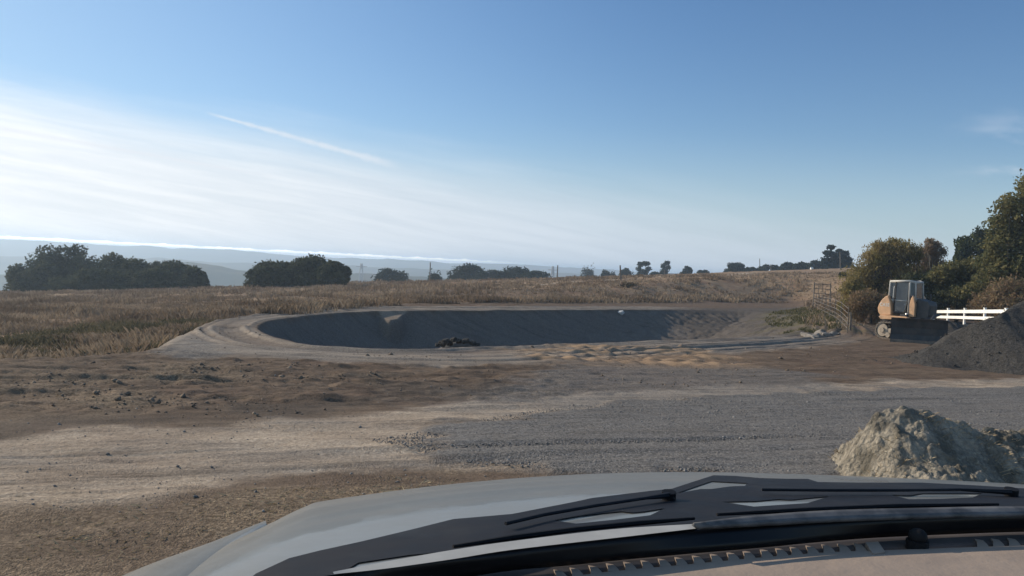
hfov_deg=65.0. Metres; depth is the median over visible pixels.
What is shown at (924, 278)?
shrub
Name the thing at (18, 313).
dry grass
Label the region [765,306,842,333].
green grass
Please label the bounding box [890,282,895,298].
quarter window
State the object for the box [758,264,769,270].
broadleaf tree
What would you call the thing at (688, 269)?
broadleaf tree
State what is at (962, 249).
pine tree
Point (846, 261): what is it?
cypress tree
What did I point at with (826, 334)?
rock
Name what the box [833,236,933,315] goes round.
willow tree
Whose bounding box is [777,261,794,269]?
evergreen tree
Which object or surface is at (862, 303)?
shrub
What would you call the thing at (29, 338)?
weeds
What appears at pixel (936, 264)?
willow tree
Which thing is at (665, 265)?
eucalyptus tree
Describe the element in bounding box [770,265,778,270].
broadleaf tree
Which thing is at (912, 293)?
quarter window
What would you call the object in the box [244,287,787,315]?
edge grass
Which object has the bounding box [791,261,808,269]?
evergreen tree
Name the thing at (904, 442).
clay heap
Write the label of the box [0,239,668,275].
hills
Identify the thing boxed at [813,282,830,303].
farm gate
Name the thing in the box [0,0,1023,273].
sky
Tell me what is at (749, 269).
broadleaf tree
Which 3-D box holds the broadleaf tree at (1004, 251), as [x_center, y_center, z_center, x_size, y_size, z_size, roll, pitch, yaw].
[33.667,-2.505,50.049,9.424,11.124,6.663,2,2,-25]
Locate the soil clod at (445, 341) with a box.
[442,338,450,344]
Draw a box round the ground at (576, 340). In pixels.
[0,268,1023,575]
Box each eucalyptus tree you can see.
[636,261,651,274]
[660,261,670,274]
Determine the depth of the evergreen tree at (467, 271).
213.78 m
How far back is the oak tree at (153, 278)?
108.75 m
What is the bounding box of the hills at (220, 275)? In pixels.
[0,262,446,290]
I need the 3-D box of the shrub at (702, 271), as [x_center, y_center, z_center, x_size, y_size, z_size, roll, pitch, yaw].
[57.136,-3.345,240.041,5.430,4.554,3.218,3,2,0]
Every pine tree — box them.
[952,235,975,262]
[967,223,995,257]
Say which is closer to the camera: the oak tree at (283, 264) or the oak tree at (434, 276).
the oak tree at (283, 264)
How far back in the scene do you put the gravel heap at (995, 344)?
21.16 m
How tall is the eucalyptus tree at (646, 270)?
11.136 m
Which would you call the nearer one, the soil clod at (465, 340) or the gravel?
the gravel
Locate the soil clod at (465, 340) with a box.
[461,338,469,343]
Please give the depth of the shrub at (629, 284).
75.81 m
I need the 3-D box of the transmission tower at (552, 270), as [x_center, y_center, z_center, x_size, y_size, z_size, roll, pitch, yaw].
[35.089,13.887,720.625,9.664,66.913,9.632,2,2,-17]
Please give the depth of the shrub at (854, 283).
55.62 m
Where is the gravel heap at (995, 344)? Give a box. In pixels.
[861,300,1023,374]
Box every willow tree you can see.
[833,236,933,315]
[912,252,950,273]
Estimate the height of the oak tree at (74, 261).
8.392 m
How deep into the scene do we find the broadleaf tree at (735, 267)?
233.36 m
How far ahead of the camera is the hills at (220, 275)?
813.30 m
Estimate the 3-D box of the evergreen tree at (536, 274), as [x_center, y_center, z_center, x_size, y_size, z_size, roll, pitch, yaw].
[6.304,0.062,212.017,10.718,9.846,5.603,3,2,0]
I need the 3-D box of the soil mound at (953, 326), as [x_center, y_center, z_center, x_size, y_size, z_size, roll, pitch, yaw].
[19.685,1.916,35.540,3.110,0.892,5.000,3,2,0]
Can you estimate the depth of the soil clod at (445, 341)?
20.06 m
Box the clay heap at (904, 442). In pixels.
[828,406,1023,483]
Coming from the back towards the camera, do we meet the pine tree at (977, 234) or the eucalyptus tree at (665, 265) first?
the eucalyptus tree at (665, 265)
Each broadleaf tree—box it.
[580,265,593,276]
[601,269,610,275]
[618,267,633,275]
[682,266,692,273]
[723,262,745,271]
[741,266,757,271]
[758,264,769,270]
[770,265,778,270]
[961,168,1023,294]
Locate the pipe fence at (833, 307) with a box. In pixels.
[813,294,848,332]
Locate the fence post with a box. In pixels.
[849,312,851,330]
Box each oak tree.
[2,259,61,292]
[24,243,104,278]
[43,267,134,290]
[95,252,142,272]
[116,258,160,279]
[126,266,183,288]
[154,259,196,282]
[178,265,210,287]
[243,264,291,286]
[252,259,298,285]
[284,253,331,286]
[312,260,351,284]
[370,268,409,281]
[427,268,442,280]
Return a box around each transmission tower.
[355,263,366,281]
[548,266,553,277]
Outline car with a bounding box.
[123,472,1023,575]
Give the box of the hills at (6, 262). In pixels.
[0,256,600,277]
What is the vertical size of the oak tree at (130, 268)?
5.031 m
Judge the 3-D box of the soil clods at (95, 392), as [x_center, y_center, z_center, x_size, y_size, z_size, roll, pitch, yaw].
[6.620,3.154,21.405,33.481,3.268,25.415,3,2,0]
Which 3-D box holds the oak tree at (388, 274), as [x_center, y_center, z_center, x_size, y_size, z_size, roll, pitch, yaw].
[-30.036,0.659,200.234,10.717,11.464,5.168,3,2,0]
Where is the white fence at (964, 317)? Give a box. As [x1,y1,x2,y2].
[933,308,1008,323]
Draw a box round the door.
[892,282,909,313]
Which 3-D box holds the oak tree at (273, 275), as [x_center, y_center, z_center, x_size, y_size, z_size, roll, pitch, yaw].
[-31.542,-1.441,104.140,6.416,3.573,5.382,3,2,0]
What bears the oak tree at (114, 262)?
on the ground at (576, 340)
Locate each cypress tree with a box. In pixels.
[820,244,839,268]
[835,248,854,267]
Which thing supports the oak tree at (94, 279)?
on the ground at (576, 340)
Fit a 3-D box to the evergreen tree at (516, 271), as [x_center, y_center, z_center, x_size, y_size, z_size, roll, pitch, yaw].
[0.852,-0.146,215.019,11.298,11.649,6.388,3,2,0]
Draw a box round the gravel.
[10,361,1023,514]
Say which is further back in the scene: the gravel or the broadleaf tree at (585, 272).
the broadleaf tree at (585, 272)
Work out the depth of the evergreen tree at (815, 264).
213.72 m
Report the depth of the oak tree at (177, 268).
116.37 m
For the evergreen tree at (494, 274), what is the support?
on the ground at (576, 340)
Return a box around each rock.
[800,332,819,338]
[814,329,825,334]
[821,332,830,336]
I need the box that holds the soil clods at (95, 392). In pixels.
[0,314,922,419]
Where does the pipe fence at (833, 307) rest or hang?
on the ground at (576, 340)
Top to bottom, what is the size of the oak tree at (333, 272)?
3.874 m
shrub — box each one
[617,281,636,286]
[696,269,709,272]
[834,273,865,315]
[842,287,888,323]
[886,271,952,319]
[926,254,992,322]
[941,305,981,320]
[966,274,1023,321]
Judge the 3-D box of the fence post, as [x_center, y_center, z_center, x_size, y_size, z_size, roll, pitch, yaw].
[15.581,1.698,37.039,0.120,1.167,0.111,3,2,22]
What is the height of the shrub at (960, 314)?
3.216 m
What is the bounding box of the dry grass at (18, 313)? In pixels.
[0,271,889,358]
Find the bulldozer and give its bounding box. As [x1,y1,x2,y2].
[874,280,947,343]
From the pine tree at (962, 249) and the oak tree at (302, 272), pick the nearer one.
the pine tree at (962, 249)
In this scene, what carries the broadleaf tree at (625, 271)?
on the ground at (576, 340)
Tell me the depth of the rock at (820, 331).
33.49 m
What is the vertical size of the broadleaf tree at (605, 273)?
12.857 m
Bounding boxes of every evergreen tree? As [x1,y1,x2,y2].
[447,263,484,279]
[469,269,512,279]
[502,265,528,278]
[519,270,554,277]
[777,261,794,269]
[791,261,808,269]
[806,258,824,268]
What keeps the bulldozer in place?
on the ground at (576, 340)
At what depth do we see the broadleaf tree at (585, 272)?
329.39 m
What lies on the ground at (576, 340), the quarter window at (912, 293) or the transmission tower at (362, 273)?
the transmission tower at (362, 273)
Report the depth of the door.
33.27 m
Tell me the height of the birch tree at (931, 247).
6.274 m
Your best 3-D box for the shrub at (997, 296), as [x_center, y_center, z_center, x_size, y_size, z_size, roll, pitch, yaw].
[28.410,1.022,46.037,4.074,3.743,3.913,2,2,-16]
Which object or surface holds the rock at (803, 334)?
on the ground at (576, 340)
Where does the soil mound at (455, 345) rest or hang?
on the ground at (576, 340)
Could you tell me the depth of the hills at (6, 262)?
1530.76 m
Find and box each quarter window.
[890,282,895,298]
[910,283,914,298]
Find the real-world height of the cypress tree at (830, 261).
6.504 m
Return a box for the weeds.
[0,313,252,357]
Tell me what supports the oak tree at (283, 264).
on the ground at (576, 340)
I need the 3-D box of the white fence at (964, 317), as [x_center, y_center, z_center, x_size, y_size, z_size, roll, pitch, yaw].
[26.159,1.743,45.516,0.174,1.806,17.455,3,2,13]
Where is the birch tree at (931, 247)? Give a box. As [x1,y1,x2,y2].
[920,237,948,269]
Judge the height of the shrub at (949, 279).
5.169 m
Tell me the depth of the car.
1.05 m
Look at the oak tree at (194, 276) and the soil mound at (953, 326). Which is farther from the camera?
the oak tree at (194, 276)
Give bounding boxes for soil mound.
[440,342,478,347]
[948,321,968,332]
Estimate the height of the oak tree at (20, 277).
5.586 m

